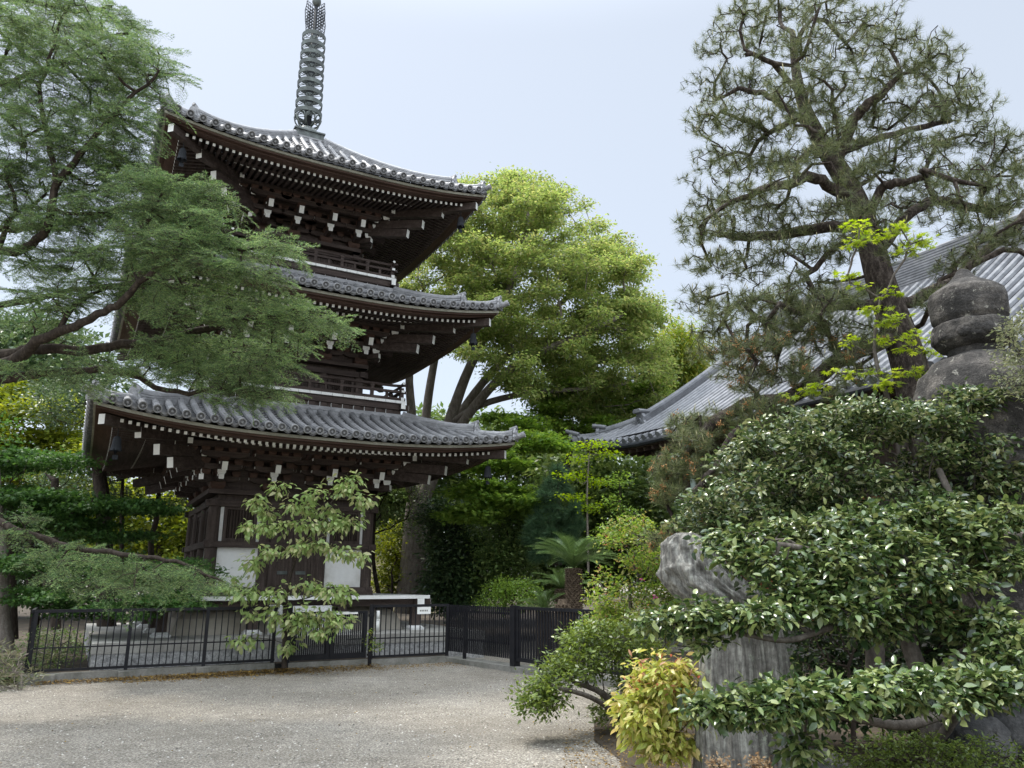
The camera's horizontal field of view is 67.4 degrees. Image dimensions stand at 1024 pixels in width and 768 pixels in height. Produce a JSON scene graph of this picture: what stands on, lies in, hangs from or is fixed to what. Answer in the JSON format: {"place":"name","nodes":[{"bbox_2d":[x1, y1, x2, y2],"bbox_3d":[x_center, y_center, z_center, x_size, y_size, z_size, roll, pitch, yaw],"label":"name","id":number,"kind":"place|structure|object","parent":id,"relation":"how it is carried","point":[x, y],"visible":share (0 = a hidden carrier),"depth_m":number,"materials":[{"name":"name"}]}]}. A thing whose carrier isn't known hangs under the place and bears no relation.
{"place":"outdoors","nodes":[
{"label":"outdoors","id":0,"kind":"place"},
{"bbox_2d":[0,355,129,626],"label":"evergreen tree","id":1,"kind":"object","parent":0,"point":[100,481],"visible":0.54,"depth_m":21.91,"materials":[{"name":"green plant"}]},
{"bbox_2d":[0,595,672,676],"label":"soil yard","id":2,"kind":"structure","parent":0,"point":[23,622],"depth_m":26.16,"materials":[{"name":"brown soil"}]},
{"bbox_2d":[0,411,34,652],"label":"grey trunk tree","id":3,"kind":"object","parent":2,"relation":"on","point":[6,629],"visible":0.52,"depth_m":16.23,"materials":[{"name":"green plant"}]},
{"bbox_2d":[23,606,38,672],"bbox_3d":[-9.097,4.793,14.522,0.050,1.060,2.200,8,-16,-28],"label":"metal railing","id":4,"kind":"object","parent":2,"relation":"on","point":[32,620],"visible":0.5,"depth_m":13.76,"materials":[{"name":"metal"}]},
{"bbox_2d":[0,624,78,691],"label":"bamboo grass","id":5,"kind":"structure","parent":2,"relation":"on","point":[12,671],"depth_m":13.06,"materials":[{"name":"green plant"}]},
{"bbox_2d":[0,379,92,588],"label":"yellow green tree","id":6,"kind":"object","parent":2,"relation":"on","point":[43,439],"visible":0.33,"depth_m":31.47,"materials":[{"name":"green plant"}]},
{"bbox_2d":[16,625,93,668],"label":"shrub","id":7,"kind":"object","parent":2,"relation":"on","point":[65,632],"visible":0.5,"depth_m":14.77,"materials":[{"name":"green plant"}]},
{"bbox_2d":[18,466,92,629],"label":"evergreen tree","id":8,"kind":"object","parent":2,"relation":"on","point":[54,481],"visible":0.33,"depth_m":22.08,"materials":[{"name":"green plant"}]},
{"bbox_2d":[0,304,185,616],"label":"evergreen tree","id":9,"kind":"object","parent":2,"relation":"on","point":[10,343],"visible":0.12,"depth_m":35.21,"materials":[{"name":"green plant"}]},
{"bbox_2d":[0,444,203,639],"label":"maple tree","id":10,"kind":"object","parent":2,"relation":"on","point":[69,520],"visible":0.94,"depth_m":17.15,"materials":[{"name":"green plant"}]},
{"bbox_2d":[0,545,229,647],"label":"maple tree","id":11,"kind":"object","parent":2,"relation":"on","point":[36,597],"visible":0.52,"depth_m":15.59,"materials":[{"name":"green plant"}]},
{"bbox_2d":[77,476,193,590],"bbox_3d":[-14.869,5.692,30.559,6.967,5.042,4.929,0,-14,0],"label":"yellow green tree","id":12,"kind":"object","parent":2,"relation":"on","point":[174,545],"visible":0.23,"depth_m":29.79,"materials":[{"name":"green plant"}]},
{"bbox_2d":[17,606,277,684],"bbox_3d":[-6.667,4.926,14.458,4.360,1.350,0.290,8,-16,-28],"label":"metal railing","id":13,"kind":"object","parent":2,"relation":"on","point":[123,673],"visible":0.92,"depth_m":14.36,"materials":[{"name":"metal"}]},
{"bbox_2d":[16,638,693,767],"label":"leaf litter","id":14,"kind":"object","parent":2,"relation":"on","point":[327,672],"visible":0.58,"depth_m":8.74,"materials":[{"name":"brown plant"}]},
{"bbox_2d":[371,516,418,593],"bbox_3d":[-4.020,6.259,26.703,2.618,3.369,2.537,0,-14,0],"label":"leafy shrub","id":15,"kind":"object","parent":2,"relation":"on","point":[392,559],"visible":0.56,"depth_m":26.42,"materials":[{"name":"green plant"}]},
{"bbox_2d":[405,484,493,623],"bbox_3d":[-1.741,5.257,23.683,3.350,4.218,3.386,0,-14,0],"label":"evergreen shrub","id":16,"kind":"object","parent":2,"relation":"on","point":[445,571],"visible":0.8,"depth_m":23.05,"materials":[{"name":"green plant"}]},
{"bbox_2d":[373,402,620,607],"bbox_3d":[-1.373,5.365,33.575,13.862,9.384,8.260,0,-14,0],"label":"evergreen tree","id":17,"kind":"object","parent":2,"relation":"on","point":[456,478],"visible":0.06,"depth_m":33.23,"materials":[{"name":"green plant"}]},
{"bbox_2d":[394,162,685,613],"bbox_3d":[0.733,-0.817,28.091,11.982,17.718,10.330,0,-14,0],"label":"zelkova tree","id":18,"kind":"object","parent":2,"relation":"on","point":[629,317],"visible":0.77,"depth_m":26.25,"materials":[{"name":"green plant"}]},
{"bbox_2d":[429,375,677,565],"bbox_3d":[1.476,2.491,25.035,5.003,6.656,10.349,-12,-19,40],"label":"maple tree","id":19,"kind":"object","parent":2,"relation":"on","point":[486,500],"visible":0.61,"depth_m":22.23,"materials":[{"name":"green plant"}]},
{"bbox_2d":[507,449,684,605],"bbox_3d":[3.820,5.032,30.534,9.330,7.346,6.926,0,-14,0],"label":"evergreen tree","id":20,"kind":"object","parent":2,"relation":"on","point":[608,466],"visible":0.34,"depth_m":29.39,"materials":[{"name":"green plant"}]},
{"bbox_2d":[0,584,698,767],"bbox_3d":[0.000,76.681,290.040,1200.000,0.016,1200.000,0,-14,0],"label":"gravel ground","id":21,"kind":"structure","parent":0,"point":[266,704],"depth_m":9.72,"materials":[{"name":"grey gravel"}]},
{"bbox_2d":[0,0,365,631],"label":"cedar tree","id":22,"kind":"object","parent":21,"relation":"on","point":[126,182],"visible":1,"depth_m":11.70,"materials":[{"name":"green plant"}]},
{"bbox_2d":[31,663,386,686],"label":"leaf litter","id":23,"kind":"object","parent":21,"relation":"on","point":[214,674],"visible":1,"depth_m":14.39,"materials":[{"name":"brown plant"}]},
{"bbox_2d":[210,469,380,667],"bbox_3d":[-4.352,3.625,15.291,3.243,3.874,1.189,0,-14,0],"label":"cherry sapling","id":24,"kind":"object","parent":21,"relation":"on","point":[302,620],"visible":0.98,"depth_m":15.27,"materials":[{"name":"green plant"}]},
{"bbox_2d":[81,0,525,670],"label":"pagoda","id":25,"kind":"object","parent":21,"relation":"on","point":[377,230],"visible":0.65,"depth_m":19.23,"materials":[{"name":"wood"}]},
{"bbox_2d":[109,428,121,459],"bbox_3d":[-7.888,1.193,15.302,0.222,0.630,0.222,-4,-15,15],"label":"wind bell","id":26,"kind":"object","parent":25,"relation":"hanging from","point":[116,447],"visible":1,"depth_m":15.24,"materials":[{"name":"black metal"}]},
{"bbox_2d":[68,470,169,623],"bbox_3d":[-11.512,4.538,21.941,2.967,4.711,2.170,0,-14,0],"label":"evergreen tree","id":27,"kind":"object","parent":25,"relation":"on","point":[121,491],"visible":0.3,"depth_m":21.99,"materials":[{"name":"green plant"}]},
{"bbox_2d":[131,491,188,590],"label":"crooked tree","id":28,"kind":"object","parent":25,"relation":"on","point":[154,528],"visible":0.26,"depth_m":22.61,"materials":[{"name":"green plant"}]},
{"bbox_2d":[176,143,186,166],"bbox_3d":[-7.657,-5.337,17.822,0.222,0.630,0.222,-4,-15,15],"label":"wind bell","id":29,"kind":"object","parent":25,"relation":"hanging from","point":[181,158],"visible":1,"depth_m":17.77,"materials":[{"name":"black metal"}]},
{"bbox_2d":[376,611,379,631],"bbox_3d":[-3.138,5.543,17.925,0.097,0.470,0.100,0,-14,0],"label":"standpipe","id":30,"kind":"object","parent":25,"relation":"on","point":[377,621],"visible":0.8,"depth_m":17.89,"materials":[{"name":"white paint"}]},
{"bbox_2d":[457,217,464,232],"bbox_3d":[-1.416,-4.470,21.180,0.222,0.630,0.222,-4,-15,15],"label":"wind bell","id":31,"kind":"object","parent":25,"relation":"hanging from","point":[460,224],"visible":1,"depth_m":21.12,"materials":[{"name":"black metal"}]},
{"bbox_2d":[469,327,476,350],"bbox_3d":[-1.020,-1.188,20.215,0.222,0.630,0.222,-4,-15,15],"label":"wind bell","id":32,"kind":"object","parent":25,"relation":"hanging from","point":[473,340],"visible":1,"depth_m":20.16,"materials":[{"name":"black metal"}]},
{"bbox_2d":[483,465,491,484],"bbox_3d":[-0.608,2.204,19.218,0.222,0.630,0.222,-4,-15,15],"label":"wind bell","id":33,"kind":"object","parent":25,"relation":"hanging from","point":[487,473],"visible":1,"depth_m":19.15,"materials":[{"name":"black metal"}]},
{"bbox_2d":[284,604,373,670],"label":"metal gate","id":34,"kind":"structure","parent":21,"relation":"on","point":[328,651],"depth_m":16.00,"materials":[{"name":"metal"}]},
{"bbox_2d":[333,612,357,614],"bbox_3d":[-3.517,4.846,16.226,0.530,0.056,0.015,8,-16,-28],"label":"notice plate","id":35,"kind":"object","parent":34,"relation":"attached to","point":[338,613],"visible":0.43,"depth_m":16.24,"materials":[{"name":"white paint"}]},
{"bbox_2d":[362,628,383,651],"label":"climbing weed","id":36,"kind":"object","parent":34,"relation":"attached to","point":[370,649],"visible":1,"depth_m":16.08,"materials":[{"name":"green plant"}]},
{"bbox_2d":[371,604,448,665],"bbox_3d":[-2.293,5.553,16.883,1.940,1.350,0.160,8,-16,-28],"label":"metal railing","id":37,"kind":"object","parent":21,"relation":"on","point":[410,660],"visible":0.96,"depth_m":16.89,"materials":[{"name":"metal"}]},
{"bbox_2d":[417,607,430,613],"bbox_3d":[-1.967,5.063,17.148,0.320,0.150,0.015,8,-16,-28],"label":"notice plate","id":38,"kind":"object","parent":37,"relation":"attached to","point":[423,610],"visible":1,"depth_m":17.14,"materials":[{"name":"white paint"}]},
{"bbox_2d":[450,500,542,606],"bbox_3d":[-0.169,4.814,22.710,3.027,3.652,2.975,-11,-18,36],"label":"camellia shrub","id":39,"kind":"object","parent":21,"relation":"on","point":[501,552],"visible":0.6,"depth_m":22.11,"materials":[{"name":"green plant"}]},
{"bbox_2d":[469,574,549,616],"bbox_3d":[-0.041,5.451,19.769,2.184,1.098,1.624,0,-14,0],"label":"round shrub","id":40,"kind":"object","parent":21,"relation":"on","point":[502,589],"visible":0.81,"depth_m":19.68,"materials":[{"name":"green plant"}]},
{"bbox_2d":[510,605,519,666],"bbox_3d":[0.058,5.134,15.492,0.160,1.265,0.160,10,-18,-35],"label":"fence post","id":41,"kind":"object","parent":21,"relation":"on","point":[514,662],"visible":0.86,"depth_m":15.44,"materials":[{"name":"metal"}]},
{"bbox_2d":[517,587,564,656],"bbox_3d":[0.733,5.312,17.189,1.720,1.508,1.422,0,-14,0],"label":"cycad","id":42,"kind":"object","parent":21,"relation":"on","point":[544,600],"visible":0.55,"depth_m":17.22,"materials":[{"name":"green plant"}]},
{"bbox_2d":[446,605,641,687],"bbox_3d":[0.407,5.098,15.181,0.420,1.280,5.950,11,-18,-36],"label":"slatted fence","id":43,"kind":"object","parent":21,"relation":"on","point":[485,638],"visible":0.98,"depth_m":16.32,"materials":[{"name":"metal"}]},
{"bbox_2d":[517,461,591,567],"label":"garden conifer","id":44,"kind":"object","parent":21,"relation":"on","point":[549,524],"visible":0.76,"depth_m":20.92,"materials":[{"name":"green plant"}]},
{"bbox_2d":[529,566,594,625],"bbox_3d":[1.213,5.316,18.147,1.690,1.979,1.466,0,-14,0],"label":"cycad","id":45,"kind":"object","parent":21,"relation":"on","point":[559,579],"visible":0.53,"depth_m":18.07,"materials":[{"name":"green plant"}]},
{"bbox_2d":[554,599,570,661],"bbox_3d":[1.070,5.194,16.113,0.370,1.300,0.370,0,-14,0],"label":"cycad stump","id":46,"kind":"object","parent":21,"relation":"on","point":[562,603],"visible":0.23,"depth_m":16.12,"materials":[{"name":"brown plant"}]},
{"bbox_2d":[516,606,630,675],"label":"sliding gate","id":47,"kind":"structure","parent":21,"relation":"on","point":[548,628],"depth_m":14.82,"materials":[{"name":"metal"}]},
{"bbox_2d":[528,531,619,660],"bbox_3d":[1.340,4.652,16.780,2.116,2.783,2.278,-4,-15,16],"label":"cycad","id":48,"kind":"object","parent":21,"relation":"on","point":[572,554],"visible":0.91,"depth_m":16.73,"materials":[{"name":"green plant"}]},
{"bbox_2d":[550,439,623,572],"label":"young maple","id":49,"kind":"object","parent":21,"relation":"on","point":[580,475],"visible":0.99,"depth_m":20.46,"materials":[{"name":"green plant"}]},
{"bbox_2d":[584,470,660,559],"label":"young tree","id":50,"kind":"object","parent":21,"relation":"on","point":[619,503],"visible":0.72,"depth_m":19.83,"materials":[{"name":"green plant"}]},
{"bbox_2d":[594,651,945,767],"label":"planting bed","id":51,"kind":"object","parent":21,"relation":"on","point":[606,736],"visible":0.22,"depth_m":8.64,"materials":[{"name":"green plant"}]},
{"bbox_2d":[503,606,678,730],"bbox_3d":[0.950,3.405,9.069,2.197,1.506,1.440,4,-15,-16],"label":"green bush","id":52,"kind":"object","parent":51,"relation":"on","point":[543,695],"visible":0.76,"depth_m":8.94,"materials":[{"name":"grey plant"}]},
{"bbox_2d":[570,506,694,668],"bbox_3d":[1.871,3.231,11.254,2.198,2.841,1.933,0,-14,0],"label":"mixed shrub","id":53,"kind":"object","parent":51,"relation":"on","point":[607,609],"visible":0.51,"depth_m":11.19,"materials":[{"name":"green plant"}]},
{"bbox_2d":[603,648,705,767],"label":"golden shrub","id":54,"kind":"object","parent":51,"relation":"on","point":[651,730],"visible":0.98,"depth_m":6.81,"materials":[{"name":"yellow plant"}]},
{"bbox_2d":[656,533,800,767],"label":"fossil stump","id":55,"kind":"object","parent":51,"relation":"on","point":[680,571],"visible":0.47,"depth_m":6.78,"materials":[{"name":"grey stone"}]},
{"bbox_2d":[702,751,776,767],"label":"dried fern","id":56,"kind":"object","parent":51,"relation":"on","point":[755,762],"visible":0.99,"depth_m":6.05,"materials":[{"name":"brown plant"}]},
{"bbox_2d":[786,748,853,767],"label":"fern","id":57,"kind":"object","parent":51,"relation":"on","point":[821,765],"visible":0.24,"depth_m":5.56,"materials":[{"name":"green plant"}]},
{"bbox_2d":[625,468,1023,767],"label":"camellia tree","id":58,"kind":"object","parent":51,"relation":"on","point":[950,689],"visible":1,"depth_m":5.60,"materials":[{"name":"green plant"}]},
{"bbox_2d":[632,0,1023,551],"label":"pine tree","id":59,"kind":"object","parent":51,"relation":"on","point":[844,187],"visible":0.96,"depth_m":11.39,"materials":[{"name":"green plant"}]},
{"bbox_2d":[693,481,966,747],"bbox_3d":[4.184,2.394,8.586,4.308,3.189,1.298,0,-14,0],"label":"camellia hedge","id":60,"kind":"object","parent":51,"relation":"on","point":[936,641],"visible":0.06,"depth_m":8.26,"materials":[{"name":"green plant"}]},
{"bbox_2d":[660,377,1023,673],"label":"camellia hedge","id":61,"kind":"object","parent":51,"relation":"on","point":[831,441],"visible":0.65,"depth_m":7.32,"materials":[{"name":"green plant"}]},
{"bbox_2d":[825,726,1023,767],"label":"azalea mound","id":62,"kind":"object","parent":51,"relation":"on","point":[965,753],"visible":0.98,"depth_m":5.24,"materials":[{"name":"green plant"}]},
{"bbox_2d":[913,268,1023,767],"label":"stone tower","id":63,"kind":"structure","parent":51,"relation":"on","point":[964,306],"depth_m":8.02,"materials":[{"name":"grey stone"}]},
{"bbox_2d":[941,711,1017,767],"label":"boulder","id":64,"kind":"object","parent":51,"relation":"on","point":[991,726],"visible":0.43,"depth_m":5.72,"materials":[{"name":"grey stone"}]},
{"bbox_2d":[979,696,1023,765],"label":"boulder","id":65,"kind":"object","parent":51,"relation":"on","point":[1014,725],"visible":0.14,"depth_m":5.86,"materials":[{"name":"grey stone"}]},
{"bbox_2d":[984,298,1023,401],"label":"grey leaved shrub","id":66,"kind":"object","parent":51,"relation":"on","point":[1016,328],"visible":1,"depth_m":7.26,"materials":[{"name":"green plant"}]},
{"bbox_2d":[565,214,1023,666],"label":"temple hall","id":67,"kind":"structure","parent":21,"relation":"on","point":[640,433],"depth_m":21.10,"materials":[{"name":"tile"}]},
{"bbox_2d":[372,484,437,592],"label":"slender tree","id":68,"kind":"object","parent":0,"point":[374,571],"visible":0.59,"depth_m":24.13,"materials":[{"name":"green plant"}]},
{"bbox_2d":[371,525,438,612],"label":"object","id":69,"kind":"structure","parent":0,"point":[383,571],"depth_m":40.67,"materials":[{"name":"plant"}]},
{"bbox_2d":[0,0,1023,583],"label":"sky","id":70,"kind":"structure","parent":0,"point":[588,93],"materials":[{"name":"blue"}]},
{"bbox_2d":[643,312,714,394],"bbox_3d":[7.714,1.538,34.834,5.278,10.332,5.305,0,-14,0],"label":"bamboo grove","id":71,"kind":"object","parent":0,"point":[694,370],"visible":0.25,"depth_m":34.40,"materials":[{"name":"green plant"}]},
{"bbox_2d":[777,218,941,502],"bbox_3d":[4.282,-0.213,9.317,2.107,3.968,0.726,-3,-15,13],"label":"maple","id":72,"kind":"object","parent":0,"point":[921,243],"visible":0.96,"depth_m":9.43,"materials":[{"name":"green plant"}]},
{"bbox_2d":[790,620,928,757],"bbox_3d":[3.511,2.995,7.780,1.509,1.468,0.793,0,-14,0],"label":"shrub","id":73,"kind":"object","parent":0,"point":[853,724],"visible":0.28,"depth_m":7.83,"materials":[{"name":"green plant"}]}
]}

